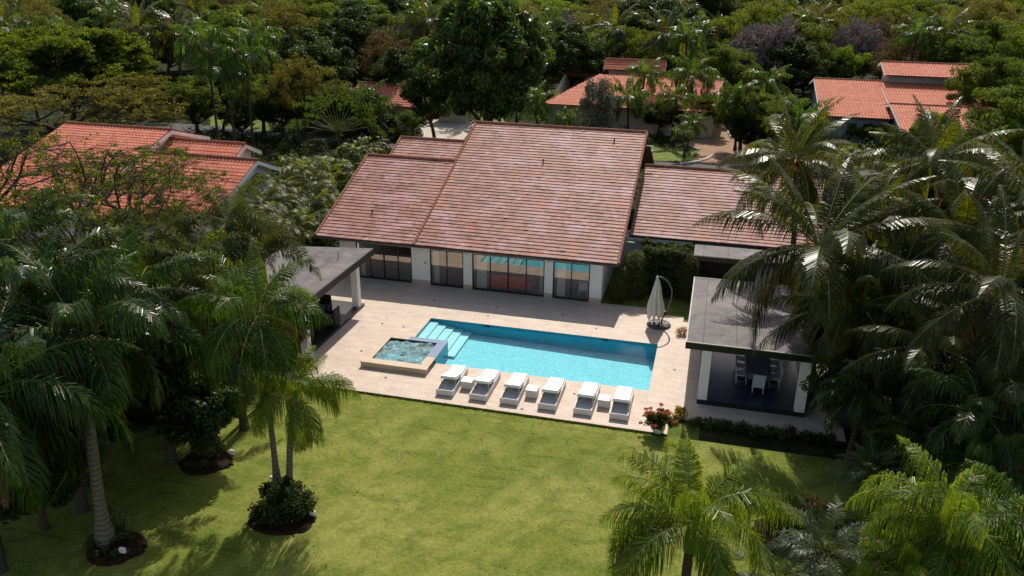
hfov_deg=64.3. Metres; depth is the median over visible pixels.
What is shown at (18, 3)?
broadleaf tree
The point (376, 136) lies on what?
verge lawn
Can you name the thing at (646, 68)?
palm tree
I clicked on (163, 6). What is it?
broadleaf tree
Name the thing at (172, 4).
broadleaf tree
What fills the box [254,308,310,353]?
broadleaf tree
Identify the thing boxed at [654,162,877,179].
road
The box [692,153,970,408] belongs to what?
palm tree
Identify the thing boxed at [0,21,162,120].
spreading tree
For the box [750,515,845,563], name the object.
planting bed
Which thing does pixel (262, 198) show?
areca clump
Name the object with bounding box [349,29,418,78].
broadleaf tree
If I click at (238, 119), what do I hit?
broadleaf tree
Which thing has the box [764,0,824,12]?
broadleaf tree
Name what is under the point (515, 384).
sun lounger
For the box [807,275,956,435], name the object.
palm tree
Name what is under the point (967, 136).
palm tree
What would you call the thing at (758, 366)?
dining table
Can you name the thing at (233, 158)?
tiled house
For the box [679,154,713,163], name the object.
kerb
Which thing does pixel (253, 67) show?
broadleaf tree
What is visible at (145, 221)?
spreading tree
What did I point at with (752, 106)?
palm tree
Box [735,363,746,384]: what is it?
dining chair
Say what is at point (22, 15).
broadleaf tree
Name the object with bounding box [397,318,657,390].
swimming pool
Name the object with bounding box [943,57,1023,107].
broadleaf tree
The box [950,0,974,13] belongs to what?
broadleaf tree
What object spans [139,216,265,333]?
palm tree
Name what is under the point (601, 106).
broadleaf tree
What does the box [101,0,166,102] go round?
palm tree
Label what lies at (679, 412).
croton
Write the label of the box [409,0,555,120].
broadleaf tree
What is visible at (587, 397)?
sun lounger
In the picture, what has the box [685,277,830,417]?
dining pavilion
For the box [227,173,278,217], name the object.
areca clump
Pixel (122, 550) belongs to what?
garden light
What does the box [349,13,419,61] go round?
broadleaf tree
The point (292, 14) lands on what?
broadleaf tree
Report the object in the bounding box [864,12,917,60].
broadleaf tree
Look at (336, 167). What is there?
areca clump
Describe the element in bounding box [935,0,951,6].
broadleaf tree
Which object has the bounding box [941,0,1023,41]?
broadleaf tree
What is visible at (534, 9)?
broadleaf tree
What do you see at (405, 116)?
broadleaf tree
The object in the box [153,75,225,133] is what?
broadleaf tree
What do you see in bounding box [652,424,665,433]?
flower pot
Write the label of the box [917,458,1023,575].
palm tree
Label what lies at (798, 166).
palm tree
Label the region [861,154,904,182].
areca clump
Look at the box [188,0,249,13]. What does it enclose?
broadleaf tree
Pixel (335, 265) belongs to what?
lounge pavilion
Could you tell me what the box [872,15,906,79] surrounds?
palm tree
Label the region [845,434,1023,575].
palm tree
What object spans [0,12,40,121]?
palm tree
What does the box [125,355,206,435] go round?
broadleaf tree
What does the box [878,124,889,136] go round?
window
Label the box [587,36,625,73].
broadleaf tree
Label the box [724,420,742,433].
hedge plant
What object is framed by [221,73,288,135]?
broadleaf tree
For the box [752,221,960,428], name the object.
palm tree
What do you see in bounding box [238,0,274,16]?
palm tree
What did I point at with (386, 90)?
tiled house
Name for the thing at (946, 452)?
areca clump
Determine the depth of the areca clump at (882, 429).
29.28 m
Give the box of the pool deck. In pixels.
[240,276,683,434]
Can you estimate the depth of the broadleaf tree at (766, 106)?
83.32 m
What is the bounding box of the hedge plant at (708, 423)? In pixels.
[703,416,716,429]
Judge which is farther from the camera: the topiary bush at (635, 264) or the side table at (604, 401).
the topiary bush at (635, 264)
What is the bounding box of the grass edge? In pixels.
[227,372,846,443]
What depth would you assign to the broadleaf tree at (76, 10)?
137.70 m
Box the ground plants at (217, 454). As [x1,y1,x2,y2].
[183,441,224,469]
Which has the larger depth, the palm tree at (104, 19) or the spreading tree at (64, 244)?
the palm tree at (104, 19)
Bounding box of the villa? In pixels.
[314,120,842,302]
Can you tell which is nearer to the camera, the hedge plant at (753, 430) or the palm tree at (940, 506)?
the palm tree at (940, 506)
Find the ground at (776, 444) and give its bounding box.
[0,28,1023,572]
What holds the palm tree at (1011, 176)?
on the ground at (776, 444)
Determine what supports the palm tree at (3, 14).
on the ground at (776, 444)
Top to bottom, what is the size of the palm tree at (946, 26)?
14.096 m
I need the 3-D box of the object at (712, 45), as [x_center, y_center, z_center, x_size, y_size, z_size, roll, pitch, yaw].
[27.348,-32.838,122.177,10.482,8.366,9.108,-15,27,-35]
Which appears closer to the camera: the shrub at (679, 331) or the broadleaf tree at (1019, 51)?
the shrub at (679, 331)
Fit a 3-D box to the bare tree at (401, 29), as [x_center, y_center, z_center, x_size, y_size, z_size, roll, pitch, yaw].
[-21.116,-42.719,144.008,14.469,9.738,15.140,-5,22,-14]
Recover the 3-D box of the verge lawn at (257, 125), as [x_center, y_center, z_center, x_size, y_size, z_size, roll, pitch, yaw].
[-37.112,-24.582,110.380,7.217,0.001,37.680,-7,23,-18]
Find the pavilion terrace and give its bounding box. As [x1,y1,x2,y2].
[670,322,845,441]
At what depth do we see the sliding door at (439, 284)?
49.67 m
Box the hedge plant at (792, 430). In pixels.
[783,424,798,440]
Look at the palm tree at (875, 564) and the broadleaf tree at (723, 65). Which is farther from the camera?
the broadleaf tree at (723, 65)
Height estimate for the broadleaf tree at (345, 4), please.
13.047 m
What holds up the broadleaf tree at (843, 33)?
on the ground at (776, 444)
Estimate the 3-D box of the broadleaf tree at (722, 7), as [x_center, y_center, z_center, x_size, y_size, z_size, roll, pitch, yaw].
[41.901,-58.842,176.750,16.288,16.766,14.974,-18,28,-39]
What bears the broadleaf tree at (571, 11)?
on the ground at (776, 444)
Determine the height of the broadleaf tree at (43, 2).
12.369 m
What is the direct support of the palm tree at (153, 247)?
on the lawn at (183, 510)
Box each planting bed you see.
[86,531,147,566]
[177,448,233,475]
[237,355,312,372]
[247,508,316,535]
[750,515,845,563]
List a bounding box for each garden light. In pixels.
[119,547,125,553]
[229,449,235,456]
[309,510,315,516]
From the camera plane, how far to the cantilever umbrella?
44.32 m
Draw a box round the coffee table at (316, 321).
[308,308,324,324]
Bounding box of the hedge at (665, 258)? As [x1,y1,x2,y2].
[640,238,693,297]
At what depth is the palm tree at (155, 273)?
29.13 m
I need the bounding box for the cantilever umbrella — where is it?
[647,276,672,329]
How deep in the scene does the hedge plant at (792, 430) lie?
34.30 m
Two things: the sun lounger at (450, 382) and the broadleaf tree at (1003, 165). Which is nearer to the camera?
the sun lounger at (450, 382)
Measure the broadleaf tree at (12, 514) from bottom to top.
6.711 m
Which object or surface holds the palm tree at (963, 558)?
on the lawn at (183, 510)
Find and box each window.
[844,122,857,134]
[862,123,873,132]
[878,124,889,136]
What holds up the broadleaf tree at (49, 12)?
on the ground at (776, 444)
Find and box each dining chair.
[735,354,744,367]
[735,358,745,375]
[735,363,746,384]
[751,375,766,393]
[768,365,783,388]
[770,359,780,366]
[771,360,782,380]
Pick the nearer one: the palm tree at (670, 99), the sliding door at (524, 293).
the sliding door at (524, 293)
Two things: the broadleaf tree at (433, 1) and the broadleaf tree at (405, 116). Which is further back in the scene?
the broadleaf tree at (433, 1)
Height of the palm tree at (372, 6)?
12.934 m
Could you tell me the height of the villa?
7.966 m
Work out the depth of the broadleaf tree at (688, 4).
163.25 m
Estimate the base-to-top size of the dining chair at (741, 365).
0.981 m
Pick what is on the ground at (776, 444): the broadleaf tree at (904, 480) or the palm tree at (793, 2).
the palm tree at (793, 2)
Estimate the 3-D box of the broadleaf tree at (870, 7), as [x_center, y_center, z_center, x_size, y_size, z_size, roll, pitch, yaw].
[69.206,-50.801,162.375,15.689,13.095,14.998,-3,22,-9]
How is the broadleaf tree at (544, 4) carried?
on the ground at (776, 444)
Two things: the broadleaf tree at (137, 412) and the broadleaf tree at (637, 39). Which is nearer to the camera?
the broadleaf tree at (137, 412)
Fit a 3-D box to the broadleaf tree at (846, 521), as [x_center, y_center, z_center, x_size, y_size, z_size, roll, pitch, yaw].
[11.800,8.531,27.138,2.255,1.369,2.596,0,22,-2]
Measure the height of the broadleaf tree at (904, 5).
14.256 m
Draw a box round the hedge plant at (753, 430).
[748,424,767,436]
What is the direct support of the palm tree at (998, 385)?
on the ground at (776, 444)
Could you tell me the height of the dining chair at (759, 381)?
0.981 m
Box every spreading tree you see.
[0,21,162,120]
[0,74,197,134]
[0,122,128,205]
[0,141,246,302]
[2,142,227,264]
[23,234,96,257]
[98,199,269,288]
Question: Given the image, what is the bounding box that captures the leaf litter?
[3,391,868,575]
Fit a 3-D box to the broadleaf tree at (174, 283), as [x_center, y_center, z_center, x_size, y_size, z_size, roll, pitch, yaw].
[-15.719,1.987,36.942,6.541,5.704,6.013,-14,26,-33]
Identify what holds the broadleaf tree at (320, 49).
on the ground at (776, 444)
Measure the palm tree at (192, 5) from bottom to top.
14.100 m
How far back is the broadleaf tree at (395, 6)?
170.34 m
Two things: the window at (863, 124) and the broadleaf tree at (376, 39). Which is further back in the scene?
the broadleaf tree at (376, 39)
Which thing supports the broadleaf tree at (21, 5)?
on the ground at (776, 444)
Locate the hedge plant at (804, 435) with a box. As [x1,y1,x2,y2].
[797,429,814,443]
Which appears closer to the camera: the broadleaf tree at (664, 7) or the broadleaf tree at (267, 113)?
the broadleaf tree at (267, 113)
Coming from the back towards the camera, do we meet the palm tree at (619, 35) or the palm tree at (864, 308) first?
the palm tree at (619, 35)
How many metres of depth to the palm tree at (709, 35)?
120.57 m
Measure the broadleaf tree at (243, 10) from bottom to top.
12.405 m
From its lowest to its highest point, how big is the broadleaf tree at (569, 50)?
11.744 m
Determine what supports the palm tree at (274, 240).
on the lawn at (183, 510)
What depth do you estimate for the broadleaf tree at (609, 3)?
165.06 m
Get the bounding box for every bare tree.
[151,12,207,73]
[388,23,419,56]
[548,6,582,28]
[729,13,811,90]
[824,14,887,78]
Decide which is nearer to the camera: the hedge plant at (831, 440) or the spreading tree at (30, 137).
the hedge plant at (831, 440)
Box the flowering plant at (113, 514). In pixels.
[93,503,138,530]
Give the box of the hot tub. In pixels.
[360,334,447,374]
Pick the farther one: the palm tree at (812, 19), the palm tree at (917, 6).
the palm tree at (917, 6)
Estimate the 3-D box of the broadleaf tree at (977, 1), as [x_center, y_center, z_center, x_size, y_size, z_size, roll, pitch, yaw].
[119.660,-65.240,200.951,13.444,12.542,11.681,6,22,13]
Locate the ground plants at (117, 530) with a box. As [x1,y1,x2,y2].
[83,524,134,557]
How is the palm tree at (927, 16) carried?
on the ground at (776, 444)
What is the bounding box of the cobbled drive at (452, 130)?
[421,119,473,139]
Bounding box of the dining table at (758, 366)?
[745,356,771,387]
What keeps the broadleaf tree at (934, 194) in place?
on the ground at (776, 444)
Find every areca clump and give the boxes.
[217,215,289,260]
[225,183,311,251]
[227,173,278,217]
[255,164,315,220]
[258,179,339,237]
[259,204,332,252]
[270,153,337,197]
[288,185,340,228]
[305,157,354,188]
[334,136,389,167]
[815,146,882,179]
[856,404,1001,507]
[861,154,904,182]
[865,170,887,188]
[884,416,1023,497]
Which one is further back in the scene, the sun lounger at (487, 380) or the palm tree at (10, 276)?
the sun lounger at (487, 380)
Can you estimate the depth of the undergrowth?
87.33 m
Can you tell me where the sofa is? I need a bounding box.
[487,274,534,289]
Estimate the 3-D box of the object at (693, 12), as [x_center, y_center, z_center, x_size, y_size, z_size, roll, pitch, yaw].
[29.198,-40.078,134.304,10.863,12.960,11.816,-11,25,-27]
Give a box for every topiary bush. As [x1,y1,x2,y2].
[609,264,629,302]
[622,249,650,299]
[673,253,702,301]
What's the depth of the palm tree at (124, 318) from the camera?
24.78 m
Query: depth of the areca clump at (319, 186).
57.36 m
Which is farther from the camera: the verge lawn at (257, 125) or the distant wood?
the distant wood
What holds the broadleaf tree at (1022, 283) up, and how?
on the ground at (776, 444)
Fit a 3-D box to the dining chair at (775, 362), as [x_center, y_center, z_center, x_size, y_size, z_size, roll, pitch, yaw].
[12.678,3.558,39.387,0.589,0.981,0.560,6,22,13]
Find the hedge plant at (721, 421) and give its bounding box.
[713,418,727,430]
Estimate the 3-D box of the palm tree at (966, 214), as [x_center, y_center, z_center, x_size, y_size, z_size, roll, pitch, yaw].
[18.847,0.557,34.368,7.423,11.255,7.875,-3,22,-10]
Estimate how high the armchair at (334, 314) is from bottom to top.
1.050 m
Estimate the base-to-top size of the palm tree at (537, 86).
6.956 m
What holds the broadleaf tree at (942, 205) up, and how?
on the ground at (776, 444)
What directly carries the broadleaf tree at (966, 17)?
on the ground at (776, 444)
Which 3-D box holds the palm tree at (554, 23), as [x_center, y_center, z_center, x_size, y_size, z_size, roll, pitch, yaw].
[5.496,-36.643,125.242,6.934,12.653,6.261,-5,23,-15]
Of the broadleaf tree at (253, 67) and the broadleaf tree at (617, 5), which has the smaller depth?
the broadleaf tree at (253, 67)
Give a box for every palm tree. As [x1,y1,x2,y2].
[0,0,32,83]
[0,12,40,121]
[0,182,105,295]
[0,220,162,514]
[0,228,225,547]
[0,291,139,574]
[2,325,144,489]
[25,208,232,465]
[34,13,88,121]
[66,224,174,432]
[87,0,125,28]
[95,182,217,287]
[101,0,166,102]
[109,0,173,55]
[109,284,234,410]
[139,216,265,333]
[141,1,206,83]
[154,173,279,368]
[166,265,272,431]
[167,11,249,139]
[170,238,332,489]
[175,0,215,68]
[191,49,254,140]
[212,216,321,383]
[214,31,285,146]
[224,14,285,116]
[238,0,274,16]
[244,345,361,484]
[343,79,386,143]
[352,0,378,61]
[364,93,404,144]
[398,0,438,28]
[399,0,440,45]
[409,0,440,37]
[466,103,484,121]
[499,113,512,121]
[515,79,538,122]
[519,79,561,123]
[535,6,570,90]
[550,105,579,125]
[585,0,639,59]
[598,74,655,128]
[598,425,802,575]
[624,56,666,91]
[636,3,694,65]
[655,80,702,139]
[658,15,716,63]
[662,52,720,95]
[669,122,695,157]
[678,19,722,49]
[678,109,707,151]
[681,0,708,12]
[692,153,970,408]
[702,75,775,150]
[711,11,743,44]
[716,81,867,285]
[728,528,820,575]
[740,60,793,134]
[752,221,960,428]
[760,93,834,171]
[760,493,887,575]
[785,0,809,14]
[791,3,840,93]
[805,165,948,293]
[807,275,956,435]
[808,346,918,471]
[812,212,979,341]
[819,430,915,520]
[825,0,848,14]
[838,276,1023,462]
[842,94,1023,225]
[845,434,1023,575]
[849,157,1023,316]
[849,519,953,575]
[852,388,1000,491]
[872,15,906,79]
[876,286,1023,481]
[880,185,1023,411]
[888,14,947,61]
[900,488,1023,575]
[904,354,1023,484]
[905,405,1023,513]
[913,0,950,16]
[913,6,980,61]
[916,11,961,48]
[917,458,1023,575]
[923,127,1023,332]
[931,117,1013,162]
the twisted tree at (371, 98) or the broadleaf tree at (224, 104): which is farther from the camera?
the broadleaf tree at (224, 104)
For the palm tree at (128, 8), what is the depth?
111.14 m
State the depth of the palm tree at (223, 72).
80.80 m
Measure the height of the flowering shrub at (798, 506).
1.052 m
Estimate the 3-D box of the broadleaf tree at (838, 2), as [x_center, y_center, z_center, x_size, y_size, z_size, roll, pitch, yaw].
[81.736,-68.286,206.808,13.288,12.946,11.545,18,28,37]
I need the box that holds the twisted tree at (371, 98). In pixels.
[350,83,398,135]
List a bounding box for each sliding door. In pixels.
[356,242,411,282]
[430,249,462,287]
[472,253,544,296]
[552,261,589,301]
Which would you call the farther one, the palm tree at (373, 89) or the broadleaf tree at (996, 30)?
the broadleaf tree at (996, 30)
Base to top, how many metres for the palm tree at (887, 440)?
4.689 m
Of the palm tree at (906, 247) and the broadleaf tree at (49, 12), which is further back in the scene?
the broadleaf tree at (49, 12)
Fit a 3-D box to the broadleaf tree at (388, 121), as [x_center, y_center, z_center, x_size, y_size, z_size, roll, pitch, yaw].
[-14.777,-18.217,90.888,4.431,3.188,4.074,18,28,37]
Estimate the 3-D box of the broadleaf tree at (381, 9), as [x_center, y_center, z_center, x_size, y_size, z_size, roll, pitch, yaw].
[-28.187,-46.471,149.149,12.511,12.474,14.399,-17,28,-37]
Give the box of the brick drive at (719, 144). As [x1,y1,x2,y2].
[686,123,768,165]
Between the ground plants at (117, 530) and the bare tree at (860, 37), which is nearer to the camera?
the ground plants at (117, 530)
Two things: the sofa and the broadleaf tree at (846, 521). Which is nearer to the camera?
the broadleaf tree at (846, 521)
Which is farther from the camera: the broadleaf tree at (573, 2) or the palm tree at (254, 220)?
the broadleaf tree at (573, 2)
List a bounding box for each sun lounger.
[436,364,467,396]
[469,369,500,401]
[500,372,528,405]
[538,377,565,410]
[573,381,599,415]
[609,386,633,420]
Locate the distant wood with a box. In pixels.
[574,0,1023,8]
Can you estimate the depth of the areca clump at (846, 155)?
71.74 m
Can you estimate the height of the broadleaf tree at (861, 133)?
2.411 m
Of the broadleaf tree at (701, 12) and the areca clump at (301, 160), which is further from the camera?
the broadleaf tree at (701, 12)
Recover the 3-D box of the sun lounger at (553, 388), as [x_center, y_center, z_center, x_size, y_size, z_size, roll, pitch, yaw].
[1.843,4.680,37.188,0.820,0.704,2.450,6,22,13]
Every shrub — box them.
[247,473,318,524]
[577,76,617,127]
[675,326,686,335]
[762,490,833,538]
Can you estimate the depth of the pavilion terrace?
36.38 m
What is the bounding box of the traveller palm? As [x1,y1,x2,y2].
[284,74,388,155]
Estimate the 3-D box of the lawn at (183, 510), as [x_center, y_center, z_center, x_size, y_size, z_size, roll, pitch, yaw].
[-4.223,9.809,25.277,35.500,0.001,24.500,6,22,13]
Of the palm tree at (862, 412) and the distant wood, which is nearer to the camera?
the palm tree at (862, 412)
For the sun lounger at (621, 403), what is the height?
0.704 m
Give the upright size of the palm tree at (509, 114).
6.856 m
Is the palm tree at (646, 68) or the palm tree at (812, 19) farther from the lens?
the palm tree at (812, 19)
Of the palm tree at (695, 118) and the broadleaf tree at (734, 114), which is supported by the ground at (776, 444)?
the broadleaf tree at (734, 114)
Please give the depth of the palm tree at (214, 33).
82.17 m
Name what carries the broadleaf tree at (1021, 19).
on the ground at (776, 444)
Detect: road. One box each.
[101,119,393,147]
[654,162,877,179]
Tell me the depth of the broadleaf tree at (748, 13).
126.01 m
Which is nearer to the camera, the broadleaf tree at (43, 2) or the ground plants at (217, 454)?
the ground plants at (217, 454)
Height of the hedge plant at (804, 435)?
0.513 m
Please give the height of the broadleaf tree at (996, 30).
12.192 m
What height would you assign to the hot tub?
0.940 m
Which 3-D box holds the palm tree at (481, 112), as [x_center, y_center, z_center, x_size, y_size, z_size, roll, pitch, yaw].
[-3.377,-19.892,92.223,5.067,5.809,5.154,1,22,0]
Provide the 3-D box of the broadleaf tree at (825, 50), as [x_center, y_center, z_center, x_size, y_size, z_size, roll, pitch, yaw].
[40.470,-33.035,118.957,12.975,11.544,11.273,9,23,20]
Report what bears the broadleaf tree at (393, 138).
on the ground at (776, 444)
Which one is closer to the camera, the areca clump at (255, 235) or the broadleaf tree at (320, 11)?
the areca clump at (255, 235)
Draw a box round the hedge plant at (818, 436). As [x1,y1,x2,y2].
[809,431,827,444]
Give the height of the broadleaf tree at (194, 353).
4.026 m
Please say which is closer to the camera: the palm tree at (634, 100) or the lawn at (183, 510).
the lawn at (183, 510)
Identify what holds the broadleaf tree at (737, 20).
on the ground at (776, 444)
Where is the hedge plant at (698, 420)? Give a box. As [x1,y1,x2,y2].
[688,416,704,427]
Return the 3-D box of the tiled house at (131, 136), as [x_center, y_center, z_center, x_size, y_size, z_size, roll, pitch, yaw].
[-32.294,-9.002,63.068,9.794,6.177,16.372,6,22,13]
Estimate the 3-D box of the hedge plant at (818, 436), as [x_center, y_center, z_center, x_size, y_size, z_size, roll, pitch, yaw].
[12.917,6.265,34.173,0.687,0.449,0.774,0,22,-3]
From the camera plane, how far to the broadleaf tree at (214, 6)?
144.50 m
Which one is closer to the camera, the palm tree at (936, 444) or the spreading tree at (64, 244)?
the palm tree at (936, 444)
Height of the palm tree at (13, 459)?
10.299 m
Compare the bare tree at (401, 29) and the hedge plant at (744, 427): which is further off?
the bare tree at (401, 29)
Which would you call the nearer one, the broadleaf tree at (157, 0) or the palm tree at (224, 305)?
the palm tree at (224, 305)
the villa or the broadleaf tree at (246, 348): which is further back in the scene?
the villa
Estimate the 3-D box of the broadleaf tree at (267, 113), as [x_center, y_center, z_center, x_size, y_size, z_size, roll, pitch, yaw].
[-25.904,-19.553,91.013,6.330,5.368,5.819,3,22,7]
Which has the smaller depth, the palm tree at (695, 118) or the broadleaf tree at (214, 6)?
the palm tree at (695, 118)
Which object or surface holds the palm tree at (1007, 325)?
on the ground at (776, 444)
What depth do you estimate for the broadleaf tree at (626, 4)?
142.52 m
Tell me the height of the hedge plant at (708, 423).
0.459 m
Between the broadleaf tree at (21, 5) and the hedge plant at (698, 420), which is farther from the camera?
the broadleaf tree at (21, 5)
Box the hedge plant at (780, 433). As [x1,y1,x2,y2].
[770,427,789,441]
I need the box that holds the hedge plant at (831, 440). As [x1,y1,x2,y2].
[820,432,838,446]
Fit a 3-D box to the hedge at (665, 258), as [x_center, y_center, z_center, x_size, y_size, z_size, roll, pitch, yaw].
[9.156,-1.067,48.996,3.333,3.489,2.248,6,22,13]
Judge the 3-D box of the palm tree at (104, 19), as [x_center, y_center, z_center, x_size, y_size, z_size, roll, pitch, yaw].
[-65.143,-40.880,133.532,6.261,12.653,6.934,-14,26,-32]
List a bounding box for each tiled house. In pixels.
[0,121,209,243]
[84,137,280,250]
[356,81,423,130]
[438,95,473,122]
[545,58,722,136]
[809,60,999,158]
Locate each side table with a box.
[460,376,474,389]
[525,385,538,397]
[597,394,610,407]
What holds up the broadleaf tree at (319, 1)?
on the ground at (776, 444)
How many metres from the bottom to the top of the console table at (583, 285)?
0.860 m
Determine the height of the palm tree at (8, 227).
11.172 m
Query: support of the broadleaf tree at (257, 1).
on the ground at (776, 444)
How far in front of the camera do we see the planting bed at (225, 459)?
32.08 m
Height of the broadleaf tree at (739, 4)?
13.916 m
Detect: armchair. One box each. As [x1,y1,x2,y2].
[315,294,332,314]
[322,306,340,327]
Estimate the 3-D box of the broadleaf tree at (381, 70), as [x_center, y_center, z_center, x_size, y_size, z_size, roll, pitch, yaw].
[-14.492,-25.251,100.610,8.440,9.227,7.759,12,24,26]
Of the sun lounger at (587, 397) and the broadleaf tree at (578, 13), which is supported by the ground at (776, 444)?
the broadleaf tree at (578, 13)
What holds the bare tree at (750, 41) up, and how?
on the ground at (776, 444)
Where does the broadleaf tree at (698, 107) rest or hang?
on the ground at (776, 444)
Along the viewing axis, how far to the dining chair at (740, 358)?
39.69 m
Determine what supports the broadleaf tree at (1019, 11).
on the ground at (776, 444)
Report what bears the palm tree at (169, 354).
on the lawn at (183, 510)
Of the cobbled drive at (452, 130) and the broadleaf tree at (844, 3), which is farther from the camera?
the broadleaf tree at (844, 3)
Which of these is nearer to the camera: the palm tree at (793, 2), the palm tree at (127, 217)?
the palm tree at (127, 217)
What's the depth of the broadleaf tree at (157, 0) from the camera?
176.42 m
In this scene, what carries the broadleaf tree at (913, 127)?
on the ground at (776, 444)
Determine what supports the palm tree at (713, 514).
on the lawn at (183, 510)
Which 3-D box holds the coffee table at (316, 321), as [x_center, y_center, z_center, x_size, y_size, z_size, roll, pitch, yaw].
[-10.786,1.570,44.165,1.000,0.680,1.000,6,22,13]
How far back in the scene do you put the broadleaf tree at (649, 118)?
93.52 m
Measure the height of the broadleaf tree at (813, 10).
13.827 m
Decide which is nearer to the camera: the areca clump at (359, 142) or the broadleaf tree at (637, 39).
the areca clump at (359, 142)
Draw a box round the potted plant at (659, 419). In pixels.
[638,403,678,430]
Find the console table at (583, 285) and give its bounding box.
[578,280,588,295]
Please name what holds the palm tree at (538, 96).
on the ground at (776, 444)
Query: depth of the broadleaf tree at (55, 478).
26.83 m
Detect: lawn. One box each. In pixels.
[0,377,949,575]
[210,89,269,130]
[368,130,414,142]
[471,114,504,121]
[602,284,699,439]
[651,146,699,160]
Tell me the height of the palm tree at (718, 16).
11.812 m
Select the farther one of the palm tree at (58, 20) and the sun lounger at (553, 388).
the palm tree at (58, 20)
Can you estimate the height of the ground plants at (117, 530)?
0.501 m
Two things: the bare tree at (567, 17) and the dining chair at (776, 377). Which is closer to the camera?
the dining chair at (776, 377)
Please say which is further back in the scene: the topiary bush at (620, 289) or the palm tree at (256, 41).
the palm tree at (256, 41)
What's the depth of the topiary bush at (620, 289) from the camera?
47.64 m
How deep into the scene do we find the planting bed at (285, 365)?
40.13 m
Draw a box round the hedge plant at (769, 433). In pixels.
[759,424,778,437]
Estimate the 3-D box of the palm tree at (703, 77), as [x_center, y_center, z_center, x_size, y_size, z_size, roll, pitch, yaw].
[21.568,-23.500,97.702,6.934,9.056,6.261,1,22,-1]
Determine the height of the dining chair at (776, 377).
0.981 m
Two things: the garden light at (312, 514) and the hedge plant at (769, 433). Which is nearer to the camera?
the garden light at (312, 514)
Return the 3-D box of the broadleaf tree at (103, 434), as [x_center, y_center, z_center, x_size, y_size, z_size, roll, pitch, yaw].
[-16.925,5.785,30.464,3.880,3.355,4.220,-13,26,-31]
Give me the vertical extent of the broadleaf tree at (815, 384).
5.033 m
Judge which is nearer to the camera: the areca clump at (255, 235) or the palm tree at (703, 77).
the areca clump at (255, 235)
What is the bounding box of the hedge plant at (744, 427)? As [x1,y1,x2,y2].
[734,419,752,434]
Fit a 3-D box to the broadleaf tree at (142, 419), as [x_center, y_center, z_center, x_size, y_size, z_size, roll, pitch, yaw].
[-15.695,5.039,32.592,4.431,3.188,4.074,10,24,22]
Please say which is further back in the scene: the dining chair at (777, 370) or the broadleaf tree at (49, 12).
the broadleaf tree at (49, 12)
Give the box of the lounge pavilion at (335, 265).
[234,246,373,358]
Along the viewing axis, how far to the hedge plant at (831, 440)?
33.88 m
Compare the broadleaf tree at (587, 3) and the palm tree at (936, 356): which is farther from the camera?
the broadleaf tree at (587, 3)
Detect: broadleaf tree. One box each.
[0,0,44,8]
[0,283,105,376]
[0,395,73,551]
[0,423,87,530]
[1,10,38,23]
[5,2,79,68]
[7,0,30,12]
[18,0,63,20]
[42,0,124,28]
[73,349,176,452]
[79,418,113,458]
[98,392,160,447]
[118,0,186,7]
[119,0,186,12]
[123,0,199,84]
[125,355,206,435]
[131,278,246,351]
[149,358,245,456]
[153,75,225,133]
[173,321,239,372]
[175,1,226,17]
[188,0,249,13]
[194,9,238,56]
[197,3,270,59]
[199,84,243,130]
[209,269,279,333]
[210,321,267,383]
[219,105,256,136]
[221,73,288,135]
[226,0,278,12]
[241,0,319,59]
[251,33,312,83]
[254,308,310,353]
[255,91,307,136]
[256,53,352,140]
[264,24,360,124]
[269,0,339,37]
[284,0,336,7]
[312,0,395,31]
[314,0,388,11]
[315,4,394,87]
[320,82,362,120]
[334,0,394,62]
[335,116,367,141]
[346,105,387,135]
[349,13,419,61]
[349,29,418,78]
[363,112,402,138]
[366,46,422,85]
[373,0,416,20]
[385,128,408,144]
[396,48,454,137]
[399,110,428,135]
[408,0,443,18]
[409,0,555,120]
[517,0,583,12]
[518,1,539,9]
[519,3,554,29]
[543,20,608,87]
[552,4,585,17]
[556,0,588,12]
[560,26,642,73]
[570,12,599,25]
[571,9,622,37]
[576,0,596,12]
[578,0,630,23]
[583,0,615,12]
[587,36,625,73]
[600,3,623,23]
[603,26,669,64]
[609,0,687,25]
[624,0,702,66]
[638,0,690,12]
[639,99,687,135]
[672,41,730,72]
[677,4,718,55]
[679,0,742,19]
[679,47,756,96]
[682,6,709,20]
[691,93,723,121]
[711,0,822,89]
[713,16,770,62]
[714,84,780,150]
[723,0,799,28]
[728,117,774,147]
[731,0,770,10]
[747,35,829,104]
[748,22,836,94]
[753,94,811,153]
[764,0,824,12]
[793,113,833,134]
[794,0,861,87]
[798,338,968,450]
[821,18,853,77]
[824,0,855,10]
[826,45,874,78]
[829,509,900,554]
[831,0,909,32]
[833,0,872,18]
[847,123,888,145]
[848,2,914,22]
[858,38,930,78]
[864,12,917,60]
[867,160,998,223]
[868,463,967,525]
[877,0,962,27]
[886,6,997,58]
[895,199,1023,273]
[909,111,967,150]
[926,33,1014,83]
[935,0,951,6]
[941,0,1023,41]
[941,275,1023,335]
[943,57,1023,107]
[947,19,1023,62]
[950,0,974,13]
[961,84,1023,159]
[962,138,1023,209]
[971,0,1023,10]
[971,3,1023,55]
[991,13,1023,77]
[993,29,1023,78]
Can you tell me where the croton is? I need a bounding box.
[668,404,687,419]
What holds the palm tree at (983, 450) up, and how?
on the ground at (776, 444)
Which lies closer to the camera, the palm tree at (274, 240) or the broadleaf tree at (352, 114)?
the palm tree at (274, 240)
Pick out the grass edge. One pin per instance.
(587, 424)
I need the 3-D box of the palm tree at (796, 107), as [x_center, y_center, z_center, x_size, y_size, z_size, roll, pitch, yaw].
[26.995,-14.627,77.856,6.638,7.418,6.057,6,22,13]
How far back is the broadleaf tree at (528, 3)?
171.80 m
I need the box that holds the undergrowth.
[0,66,1022,572]

